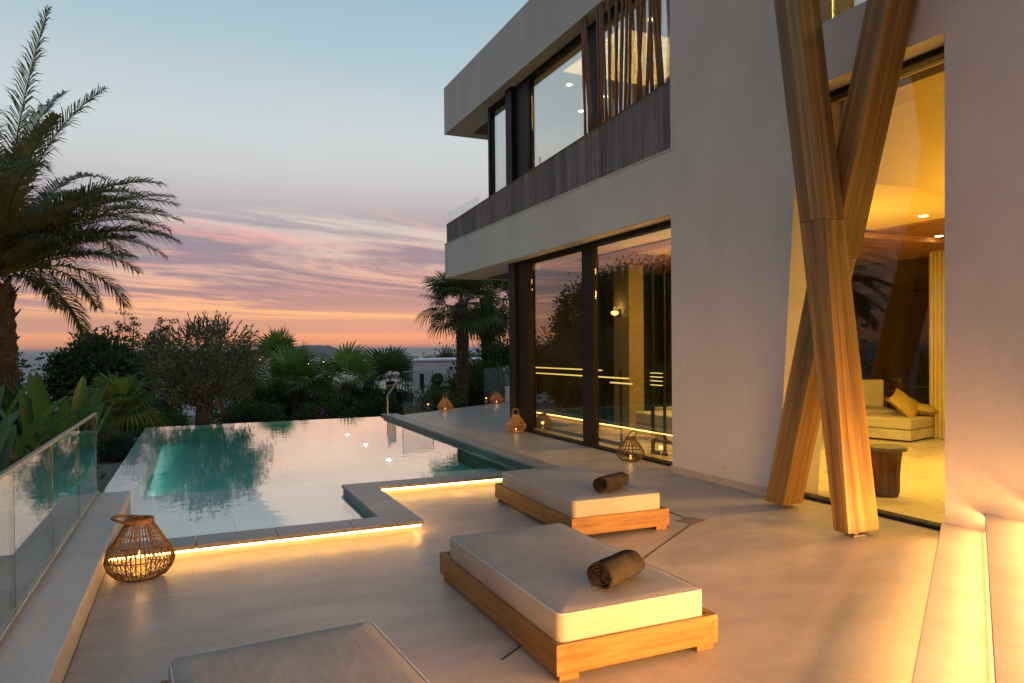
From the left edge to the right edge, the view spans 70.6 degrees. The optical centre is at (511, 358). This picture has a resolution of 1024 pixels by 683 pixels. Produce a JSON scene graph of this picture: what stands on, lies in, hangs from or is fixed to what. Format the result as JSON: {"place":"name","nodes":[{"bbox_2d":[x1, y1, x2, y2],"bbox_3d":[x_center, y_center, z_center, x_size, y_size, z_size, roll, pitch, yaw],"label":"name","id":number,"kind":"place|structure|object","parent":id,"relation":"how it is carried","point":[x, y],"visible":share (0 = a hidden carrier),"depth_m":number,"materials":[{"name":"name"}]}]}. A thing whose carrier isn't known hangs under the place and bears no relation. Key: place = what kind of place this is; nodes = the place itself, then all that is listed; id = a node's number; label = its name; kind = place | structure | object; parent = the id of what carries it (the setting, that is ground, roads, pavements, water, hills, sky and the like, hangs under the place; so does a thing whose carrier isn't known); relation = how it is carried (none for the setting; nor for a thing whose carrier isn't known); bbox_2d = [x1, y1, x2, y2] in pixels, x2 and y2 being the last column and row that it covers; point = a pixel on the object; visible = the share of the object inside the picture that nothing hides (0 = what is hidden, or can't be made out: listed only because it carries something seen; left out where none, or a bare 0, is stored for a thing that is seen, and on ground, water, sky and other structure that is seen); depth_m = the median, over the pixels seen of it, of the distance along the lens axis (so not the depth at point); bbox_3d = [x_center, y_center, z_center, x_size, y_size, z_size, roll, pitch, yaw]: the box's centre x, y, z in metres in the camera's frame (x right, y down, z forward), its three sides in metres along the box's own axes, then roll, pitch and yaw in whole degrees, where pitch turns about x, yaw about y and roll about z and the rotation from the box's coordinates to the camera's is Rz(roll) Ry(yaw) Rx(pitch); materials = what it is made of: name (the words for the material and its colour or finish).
{"place":"outdoors","nodes":[
{"label":"outdoors","id":0,"kind":"place"},
{"bbox_2d":[0,437,138,589],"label":"gravel bed","id":1,"kind":"object","parent":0,"point":[25,572],"visible":0.1,"depth_m":7.77,"materials":[{"name":"grey gravel"}]},
{"bbox_2d":[0,371,91,467],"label":"bird of paradise plant","id":2,"kind":"object","parent":1,"relation":"on","point":[25,437],"visible":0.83,"depth_m":9.27,"materials":[{"name":"green plant"}]},
{"bbox_2d":[0,371,115,482],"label":"bird of paradise plant","id":3,"kind":"object","parent":1,"relation":"on","point":[34,403],"visible":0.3,"depth_m":10.61,"materials":[{"name":"green plant"}]},
{"bbox_2d":[96,416,121,454],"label":"lavender shrub","id":4,"kind":"object","parent":1,"relation":"on","point":[104,427],"visible":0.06,"depth_m":15.74,"materials":[{"name":"green plant"}]},
{"bbox_2d":[62,371,171,445],"bbox_3d":[-9.245,1.280,17.139,2.234,1.989,2.253,-1,1,-2],"label":"fan palm","id":5,"kind":"object","parent":1,"relation":"on","point":[122,391],"visible":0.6,"depth_m":16.89,"materials":[{"name":"green plant"}]},
{"bbox_2d":[96,426,137,463],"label":"lavender shrub","id":6,"kind":"object","parent":1,"relation":"on","point":[112,439],"visible":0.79,"depth_m":14.72,"materials":[{"name":"green plant"}]},
{"bbox_2d":[0,415,290,624],"bbox_3d":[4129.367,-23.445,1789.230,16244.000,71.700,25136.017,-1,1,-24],"label":"ground","id":7,"kind":"structure","parent":0,"point":[6,600],"depth_m":7.10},
{"bbox_2d":[0,408,22,479],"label":"bird of paradise plant","id":8,"kind":"object","parent":7,"relation":"on","point":[8,430],"visible":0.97,"depth_m":8.10,"materials":[{"name":"green plant"}]},
{"bbox_2d":[17,336,43,394],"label":"broadleaf tree","id":9,"kind":"object","parent":7,"relation":"on","point":[22,379],"visible":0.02,"depth_m":33.25,"materials":[{"name":"green plant"}]},
{"bbox_2d":[0,349,105,494],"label":"garden shrub","id":10,"kind":"object","parent":7,"relation":"on","point":[4,409],"visible":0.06,"depth_m":11.52,"materials":[{"name":"green plant"}]},
{"bbox_2d":[0,442,106,553],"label":"garden shrub","id":11,"kind":"object","parent":7,"relation":"on","point":[25,489],"visible":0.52,"depth_m":8.26,"materials":[{"name":"green plant"}]},
{"bbox_2d":[0,491,130,682],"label":"parapet wall","id":12,"kind":"structure","parent":7,"relation":"on","point":[41,642],"depth_m":4.30,"materials":[{"name":"concrete"}]},
{"bbox_2d":[0,413,98,646],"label":"glass fence","id":13,"kind":"object","parent":12,"relation":"on","point":[67,492],"visible":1,"depth_m":5.34,"materials":[{"name":"glass"}]},
{"bbox_2d":[0,5,183,408],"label":"date palm","id":14,"kind":"object","parent":7,"relation":"on","point":[33,236],"visible":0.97,"depth_m":13.20,"materials":[{"name":"green plant"}]},
{"bbox_2d":[31,324,166,419],"bbox_3d":[-17.622,1.131,30.679,5.584,5.178,4.902,-1,1,-24],"label":"broadleaf tree","id":15,"kind":"object","parent":7,"relation":"on","point":[71,366],"visible":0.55,"depth_m":29.58,"materials":[{"name":"green plant"}]},
{"bbox_2d":[102,308,175,426],"bbox_3d":[-15.417,0.640,29.958,2.594,5.416,1.834,-1,1,-45],"label":"flowering shrub","id":16,"kind":"object","parent":7,"relation":"on","point":[129,328],"visible":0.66,"depth_m":29.91,"materials":[{"name":"green plant"}]},
{"bbox_2d":[113,400,193,437],"bbox_3d":[-15.050,2.875,29.760,3.199,2.958,3.253,0,1,21],"label":"garden shrub","id":17,"kind":"object","parent":7,"relation":"on","point":[176,420],"visible":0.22,"depth_m":29.82,"materials":[{"name":"green plant"}]},
{"bbox_2d":[144,354,200,414],"bbox_3d":[-17.084,1.726,34.913,4.809,4.054,4.389,-1,1,-24],"label":"garden shrub","id":18,"kind":"object","parent":7,"relation":"on","point":[166,404],"visible":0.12,"depth_m":34.11,"materials":[{"name":"green plant"}]},
{"bbox_2d":[130,315,280,424],"bbox_3d":[-7.658,0.588,18.186,3.536,3.363,3.243,-1,1,-24],"label":"olive tree","id":19,"kind":"object","parent":7,"relation":"on","point":[187,390],"visible":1,"depth_m":17.75,"materials":[{"name":"green plant"}]},
{"bbox_2d":[156,310,266,423],"bbox_3d":[-8.275,0.433,19.759,3.026,3.581,2.343,-1,1,-24],"label":"olive tree","id":20,"kind":"object","parent":7,"relation":"on","point":[223,414],"visible":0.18,"depth_m":19.79,"materials":[{"name":"green plant"}]},
{"bbox_2d":[192,364,267,423],"bbox_3d":[-14.797,1.843,37.736,4.951,3.764,4.607,-1,1,-24],"label":"garden shrub","id":21,"kind":"object","parent":7,"relation":"on","point":[212,412],"visible":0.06,"depth_m":37.10,"materials":[{"name":"green plant"}]},
{"bbox_2d":[214,392,292,423],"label":"garden shrub","id":22,"kind":"object","parent":7,"relation":"on","point":[248,413],"visible":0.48,"depth_m":31.63,"materials":[{"name":"green plant"}]},
{"bbox_2d":[226,380,291,419],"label":"garden shrub","id":23,"kind":"object","parent":7,"relation":"on","point":[287,409],"visible":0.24,"depth_m":36.58,"materials":[{"name":"green plant"}]},
{"bbox_2d":[252,325,299,401],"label":"fan palm","id":24,"kind":"object","parent":7,"relation":"on","point":[275,336],"visible":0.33,"depth_m":37.03,"materials":[{"name":"green plant"}]},
{"bbox_2d":[255,377,332,420],"bbox_3d":[-11.608,2.480,38.169,4.339,3.171,3.658,-1,1,-24],"label":"garden shrub","id":25,"kind":"object","parent":7,"relation":"on","point":[308,395],"visible":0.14,"depth_m":37.63,"materials":[{"name":"green plant"}]},
{"bbox_2d":[250,341,342,420],"bbox_3d":[-10.451,1.435,35.066,4.676,4.829,4.510,-1,1,-24],"label":"fan palm","id":26,"kind":"object","parent":7,"relation":"on","point":[292,366],"visible":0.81,"depth_m":34.89,"materials":[{"name":"green plant"}]},
{"bbox_2d":[162,355,454,369],"bbox_3d":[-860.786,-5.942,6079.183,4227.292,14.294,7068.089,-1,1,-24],"label":"distant town","id":27,"kind":"object","parent":7,"relation":"on","point":[319,360],"visible":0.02,"depth_m":5339.00},
{"bbox_2d":[287,374,340,407],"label":"garden shrub","id":28,"kind":"object","parent":7,"relation":"on","point":[319,383],"visible":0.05,"depth_m":40.21,"materials":[{"name":"green plant"}]},
{"bbox_2d":[290,390,356,420],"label":"garden shrub","id":29,"kind":"object","parent":7,"relation":"on","point":[329,410],"visible":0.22,"depth_m":32.85,"materials":[{"name":"green plant"}]},
{"bbox_2d":[303,341,387,412],"bbox_3d":[-8.314,1.445,36.356,4.686,4.725,4.779,-1,1,-24],"label":"fan palm","id":30,"kind":"object","parent":7,"relation":"on","point":[349,360],"visible":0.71,"depth_m":35.80,"materials":[{"name":"green plant"}]},
{"bbox_2d":[319,375,385,408],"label":"garden shrub","id":31,"kind":"object","parent":7,"relation":"on","point":[357,393],"visible":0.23,"depth_m":39.46,"materials":[{"name":"green plant"}]},
{"bbox_2d":[344,387,407,417],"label":"garden shrub","id":32,"kind":"object","parent":7,"relation":"on","point":[369,407],"visible":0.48,"depth_m":34.34,"materials":[{"name":"green plant"}]},
{"bbox_2d":[345,345,414,399],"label":"fan palm","id":33,"kind":"object","parent":7,"relation":"on","point":[394,360],"visible":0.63,"depth_m":37.95,"materials":[{"name":"green plant"}]},
{"bbox_2d":[371,383,412,413],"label":"garden shrub","id":34,"kind":"object","parent":7,"relation":"on","point":[398,394],"visible":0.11,"depth_m":38.47,"materials":[{"name":"green plant"}]},
{"bbox_2d":[403,387,413,414],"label":"garden shrub","id":35,"kind":"object","parent":7,"relation":"on","point":[408,406],"visible":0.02,"depth_m":35.01,"materials":[{"name":"green plant"}]},
{"bbox_2d":[426,373,450,394],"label":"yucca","id":36,"kind":"object","parent":7,"relation":"on","point":[437,382],"visible":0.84,"depth_m":24.62,"materials":[{"name":"green plant"}]},
{"bbox_2d":[405,372,481,413],"bbox_3d":[-2.431,1.670,22.643,2.356,2.564,2.786,-1,1,-24],"label":"garden shrub","id":37,"kind":"object","parent":7,"relation":"on","point":[427,401],"visible":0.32,"depth_m":22.19,"materials":[{"name":"green plant"}]},
{"bbox_2d":[416,342,480,358],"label":"garden shrub","id":38,"kind":"object","parent":7,"relation":"on","point":[448,354],"visible":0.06,"depth_m":42.80,"materials":[{"name":"green plant"}]},
{"bbox_2d":[412,357,508,406],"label":"neighbour house","id":39,"kind":"structure","parent":7,"relation":"on","point":[435,365],"depth_m":33.14,"materials":[{"name":"paint"}]},
{"bbox_2d":[420,374,423,388],"bbox_3d":[-4.111,1.052,32.986,0.200,0.700,0.009,-1,1,-24],"label":"window","id":40,"kind":"structure","parent":39,"relation":"in","point":[421,375],"depth_m":32.99,"materials":[{"name":"glass"}]},
{"bbox_2d":[414,271,507,406],"bbox_3d":[-1.613,-0.651,23.370,3.102,5.239,3.254,-1,1,-24],"label":"fan palm","id":41,"kind":"object","parent":7,"relation":"on","point":[461,321],"visible":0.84,"depth_m":23.05,"materials":[{"name":"green plant"}]},
{"bbox_2d":[440,348,508,405],"bbox_3d":[-1.370,1.158,25.014,2.636,3.032,2.879,-1,1,-24],"label":"garden shrub","id":42,"kind":"object","parent":7,"relation":"on","point":[482,386],"visible":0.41,"depth_m":24.46,"materials":[{"name":"green plant"}]},
{"bbox_2d":[443,280,508,374],"bbox_3d":[-0.972,-0.998,27.400,3.740,5.997,3.714,-1,1,-24],"label":"fan palm","id":43,"kind":"object","parent":7,"relation":"on","point":[499,285],"visible":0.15,"depth_m":26.81,"materials":[{"name":"green plant"}]},
{"bbox_2d":[446,355,508,399],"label":"garden shrub","id":44,"kind":"object","parent":7,"relation":"on","point":[481,364],"visible":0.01,"depth_m":32.84,"materials":[{"name":"green plant"}]},
{"bbox_2d":[470,325,508,402],"bbox_3d":[-0.383,0.765,25.612,3.351,3.989,2.898,-1,1,-24],"label":"garden shrub","id":45,"kind":"object","parent":7,"relation":"on","point":[498,349],"visible":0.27,"depth_m":25.43,"materials":[{"name":"green plant"}]},
{"bbox_2d":[18,350,507,415],"bbox_3d":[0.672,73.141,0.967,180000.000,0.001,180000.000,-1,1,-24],"label":"sea","id":46,"kind":"structure","parent":0,"point":[31,358],"depth_m":3710.50,"materials":[{"name":"blue liquid"}]},
{"bbox_2d":[0,0,528,353],"label":"sky","id":47,"kind":"structure","parent":0,"point":[315,176],"materials":[{"name":"blue"}]},
{"bbox_2d":[240,345,344,356],"bbox_3d":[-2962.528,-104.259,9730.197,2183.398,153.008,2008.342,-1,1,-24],"label":"hills","id":48,"kind":"structure","parent":0,"point":[323,349],"depth_m":9315.00,"materials":[{"name":"grey"}]},
{"bbox_2d":[64,402,939,682],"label":"terrace","id":49,"kind":"structure","parent":0,"point":[804,591],"depth_m":4.89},
{"bbox_2d":[103,514,174,582],"bbox_3d":[-2.728,1.378,5.300,0.476,0.458,0.476,-1,1,-4],"label":"wicker lantern","id":50,"kind":"object","parent":49,"relation":"on","point":[140,572],"visible":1,"depth_m":5.22,"materials":[{"name":"wicker"}]},
{"bbox_2d":[161,621,429,682],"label":"sunbed","id":51,"kind":"object","parent":49,"relation":"on","point":[364,652],"visible":1,"depth_m":3.05,"materials":[{"name":"white fabric"}]},
{"bbox_2d":[103,413,559,567],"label":"swimming pool","id":52,"kind":"structure","parent":49,"relation":"in","point":[204,518],"depth_m":8.22,"materials":[{"name":"liquid"}]},
{"bbox_2d":[106,416,517,487],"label":"pool water","id":53,"kind":"structure","parent":52,"relation":"in","point":[182,453],"depth_m":11.60,"materials":[{"name":"teal liquid"}]},
{"bbox_2d":[387,367,499,413],"bbox_3d":[-1.655,0.848,20.390,0.496,1.095,6.465,0,1,29],"label":"glass balustrade","id":54,"kind":"object","parent":49,"relation":"on","point":[402,387],"visible":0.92,"depth_m":18.46,"materials":[{"name":"glass"}]},
{"bbox_2d":[437,393,452,410],"bbox_3d":[-1.796,1.175,19.410,0.428,0.474,0.428,0,1,40],"label":"wicker lantern","id":55,"kind":"object","parent":49,"relation":"on","point":[443,407],"visible":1,"depth_m":19.33,"materials":[{"name":"brown wicker"}]},
{"bbox_2d":[490,388,503,403],"bbox_3d":[-0.467,1.131,21.808,0.428,0.474,0.428,0,1,43],"label":"wicker lantern","id":56,"kind":"object","parent":49,"relation":"on","point":[496,400],"visible":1,"depth_m":21.71,"materials":[{"name":"brown wicker"}]},
{"bbox_2d":[505,386,509,401],"bbox_3d":[-0.038,1.112,22.491,0.360,0.481,0.360,-1,1,-24],"label":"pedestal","id":57,"kind":"object","parent":49,"relation":"on","point":[507,393],"visible":0.37,"depth_m":22.34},
{"bbox_2d":[505,409,525,432],"bbox_3d":[0.075,1.226,14.277,0.428,0.474,0.428,0,1,37],"label":"wicker lantern","id":58,"kind":"object","parent":49,"relation":"on","point":[514,417],"visible":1,"depth_m":14.19,"materials":[{"name":"brown wicker"}]},
{"bbox_2d":[440,523,717,681],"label":"sunbed","id":59,"kind":"object","parent":49,"relation":"on","point":[536,594],"visible":0.99,"depth_m":3.92,"materials":[{"name":"white fabric"}]},
{"bbox_2d":[587,549,644,588],"bbox_3d":[0.578,1.173,4.019,0.170,0.154,0.368,25,16,36],"label":"rolled towel","id":60,"kind":"object","parent":59,"relation":"on","point":[613,570],"visible":1,"depth_m":3.92,"materials":[{"name":"brown fabric"}]},
{"bbox_2d":[495,466,668,534],"bbox_3d":[0.621,1.379,7.216,0.994,0.339,1.823,-1,1,-23],"label":"sunbed","id":61,"kind":"object","parent":49,"relation":"on","point":[570,496],"visible":0.87,"depth_m":6.54,"materials":[{"name":"white fabric"}]},
{"bbox_2d":[593,472,628,493],"bbox_3d":[0.913,1.139,6.638,0.170,0.154,0.368,-26,-16,39],"label":"rolled towel","id":62,"kind":"object","parent":61,"relation":"on","point":[608,483],"visible":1,"depth_m":6.55,"materials":[{"name":"brown fabric"}]},
{"bbox_2d":[501,511,707,659],"bbox_3d":[0.989,1.565,5.563,0.602,0.004,4.000,0,1,23],"label":"floor drain","id":63,"kind":"object","parent":49,"relation":"on","point":[691,520],"visible":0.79,"depth_m":6.76,"materials":[{"name":"grey metal"}]},
{"bbox_2d":[616,430,644,461],"bbox_3d":[1.732,1.275,10.560,0.416,0.441,0.416,-1,1,-34],"label":"wicker lantern","id":64,"kind":"object","parent":49,"relation":"on","point":[629,438],"visible":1,"depth_m":10.49,"materials":[{"name":"wicker"}]},
{"bbox_2d":[444,0,1023,531],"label":"villa","id":65,"kind":"object","parent":49,"relation":"on","point":[630,142],"visible":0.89,"depth_m":9.10,"materials":[{"name":"paint"}]},
{"bbox_2d":[488,0,634,196],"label":"upper window","id":66,"kind":"structure","parent":65,"relation":"in","point":[543,99],"depth_m":13.65,"materials":[{"name":"glass"}]},
{"bbox_2d":[536,367,631,445],"bbox_3d":[1.248,0.821,13.400,0.060,1.279,3.550,-1,1,-24],"label":"linear lamp","id":67,"kind":"object","parent":65,"relation":"on","point":[621,378],"visible":0.94,"depth_m":13.34,"materials":[{"name":"glowing plastic"}]},
{"bbox_2d":[517,220,671,465],"bbox_3d":[1.290,-0.228,12.189,0.160,3.408,5.499,-1,1,-24],"label":"sliding window","id":68,"kind":"structure","parent":65,"relation":"in","point":[589,283],"depth_m":12.17,"materials":[{"name":"brown metal"}]},
{"bbox_2d":[611,309,620,316],"bbox_3d":[2.102,-0.923,14.668,0.200,0.160,0.156,-1,1,-24],"label":"wall sconce","id":69,"kind":"object","parent":65,"relation":"attached to","point":[618,312],"depth_m":14.66,"materials":[{"name":"metal"}]},
{"bbox_2d":[635,410,671,440],"bbox_3d":[2.846,1.184,12.884,0.750,0.420,1.200,-1,1,-24],"label":"ottoman","id":70,"kind":"object","parent":65,"relation":"on","point":[643,424],"visible":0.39,"depth_m":12.86,"materials":[{"name":"fabric"}]},
{"bbox_2d":[650,265,667,455],"bbox_3d":[2.245,0.032,11.128,0.055,2.899,0.400,-1,1,-24],"label":"slatted screen","id":71,"kind":"object","parent":65,"relation":"on","point":[653,450],"visible":1,"depth_m":11.23,"materials":[{"name":"metal"}]},
{"bbox_2d":[655,406,671,410],"bbox_3d":[3.547,1.077,14.071,0.900,0.610,1.400,-1,1,-24],"label":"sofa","id":72,"kind":"object","parent":65,"relation":"on","point":[661,408],"visible":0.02,"depth_m":14.35,"materials":[{"name":"fabric"}]},
{"bbox_2d":[665,273,671,405],"bbox_3d":[4.006,-0.243,15.577,1.612,3.260,0.070,0,1,36],"label":"curtain","id":73,"kind":"object","parent":65,"relation":"hanging from","point":[668,345],"visible":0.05,"depth_m":15.95,"materials":[{"name":"beige fabric"}]},
{"bbox_2d":[720,463,729,471],"bbox_3d":[2.535,1.301,8.619,0.012,0.080,0.170,-1,1,-24],"label":"wall socket","id":74,"kind":"object","parent":65,"relation":"attached to","point":[724,467],"depth_m":8.61,"materials":[{"name":"plastic"}]},
{"bbox_2d":[855,259,862,263],"bbox_3d":[4.521,-0.214,13.070,0.100,3.300,4.200,-1,1,-24],"label":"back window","id":75,"kind":"structure","parent":65,"relation":"in","point":[857,260],"depth_m":11.14,"materials":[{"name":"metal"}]},
{"bbox_2d":[804,46,943,530],"bbox_3d":[3.537,-0.612,7.105,0.140,4.268,1.950,-1,1,-24],"label":"tall window","id":76,"kind":"structure","parent":65,"relation":"in","point":[935,55],"depth_m":6.70,"materials":[{"name":"metal"}]},
{"bbox_2d":[862,380,898,413],"bbox_3d":[6.955,0.911,14.002,0.756,0.981,0.830,0,1,11],"label":"armchair","id":77,"kind":"object","parent":65,"relation":"on","point":[874,395],"visible":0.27,"depth_m":14.16,"materials":[{"name":"fabric"}]},
{"bbox_2d":[870,444,907,497],"bbox_3d":[4.117,1.235,7.955,0.438,0.545,0.411,-1,1,-24],"label":"stump table","id":78,"kind":"object","parent":65,"relation":"on","point":[886,459],"visible":0.81,"depth_m":7.83,"materials":[{"name":"brown wood"}]},
{"bbox_2d":[866,411,934,440],"bbox_3d":[7.229,1.194,13.197,2.000,0.370,0.950,-1,1,-38],"label":"sofa","id":79,"kind":"object","parent":65,"relation":"on","point":[896,425],"visible":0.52,"depth_m":12.52,"materials":[{"name":"fabric"}]},
{"bbox_2d":[883,397,919,405],"bbox_3d":[7.298,0.846,13.386,0.560,0.220,0.560,-1,21,-13],"label":"pillow","id":80,"kind":"object","parent":79,"relation":"on","point":[887,400],"visible":0.1,"depth_m":13.45,"materials":[{"name":"fabric"}]},
{"bbox_2d":[888,388,917,416],"bbox_3d":[6.958,0.817,12.796,0.560,0.560,0.220,-27,-23,-44],"label":"pillow","id":81,"kind":"object","parent":79,"relation":"on","point":[903,403],"visible":0.91,"depth_m":12.66,"materials":[{"name":"fabric"}]},
{"bbox_2d":[916,403,937,415],"bbox_3d":[7.317,0.912,12.903,0.560,0.220,0.560,4,4,-35],"label":"pillow","id":82,"kind":"object","parent":79,"relation":"on","point":[926,410],"visible":0.56,"depth_m":12.69,"materials":[{"name":"fabric"}]},
{"bbox_2d":[929,250,944,438],"bbox_3d":[7.487,-0.276,12.677,0.070,3.360,0.370,-1,1,-24],"label":"curtain","id":83,"kind":"object","parent":65,"relation":"hanging from","point":[937,330],"visible":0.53,"depth_m":12.70,"materials":[{"name":"fabric"}]},
{"bbox_2d":[765,0,916,536],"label":"crossed timber column","id":84,"kind":"structure","parent":49,"relation":"on","point":[835,187],"depth_m":6.43,"materials":[{"name":"brown wood"}]},
{"bbox_2d":[912,513,1023,682],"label":"terrace steps","id":85,"kind":"structure","parent":49,"relation":"on","point":[972,630],"depth_m":3.96,"materials":[{"name":"stone"}]}
]}

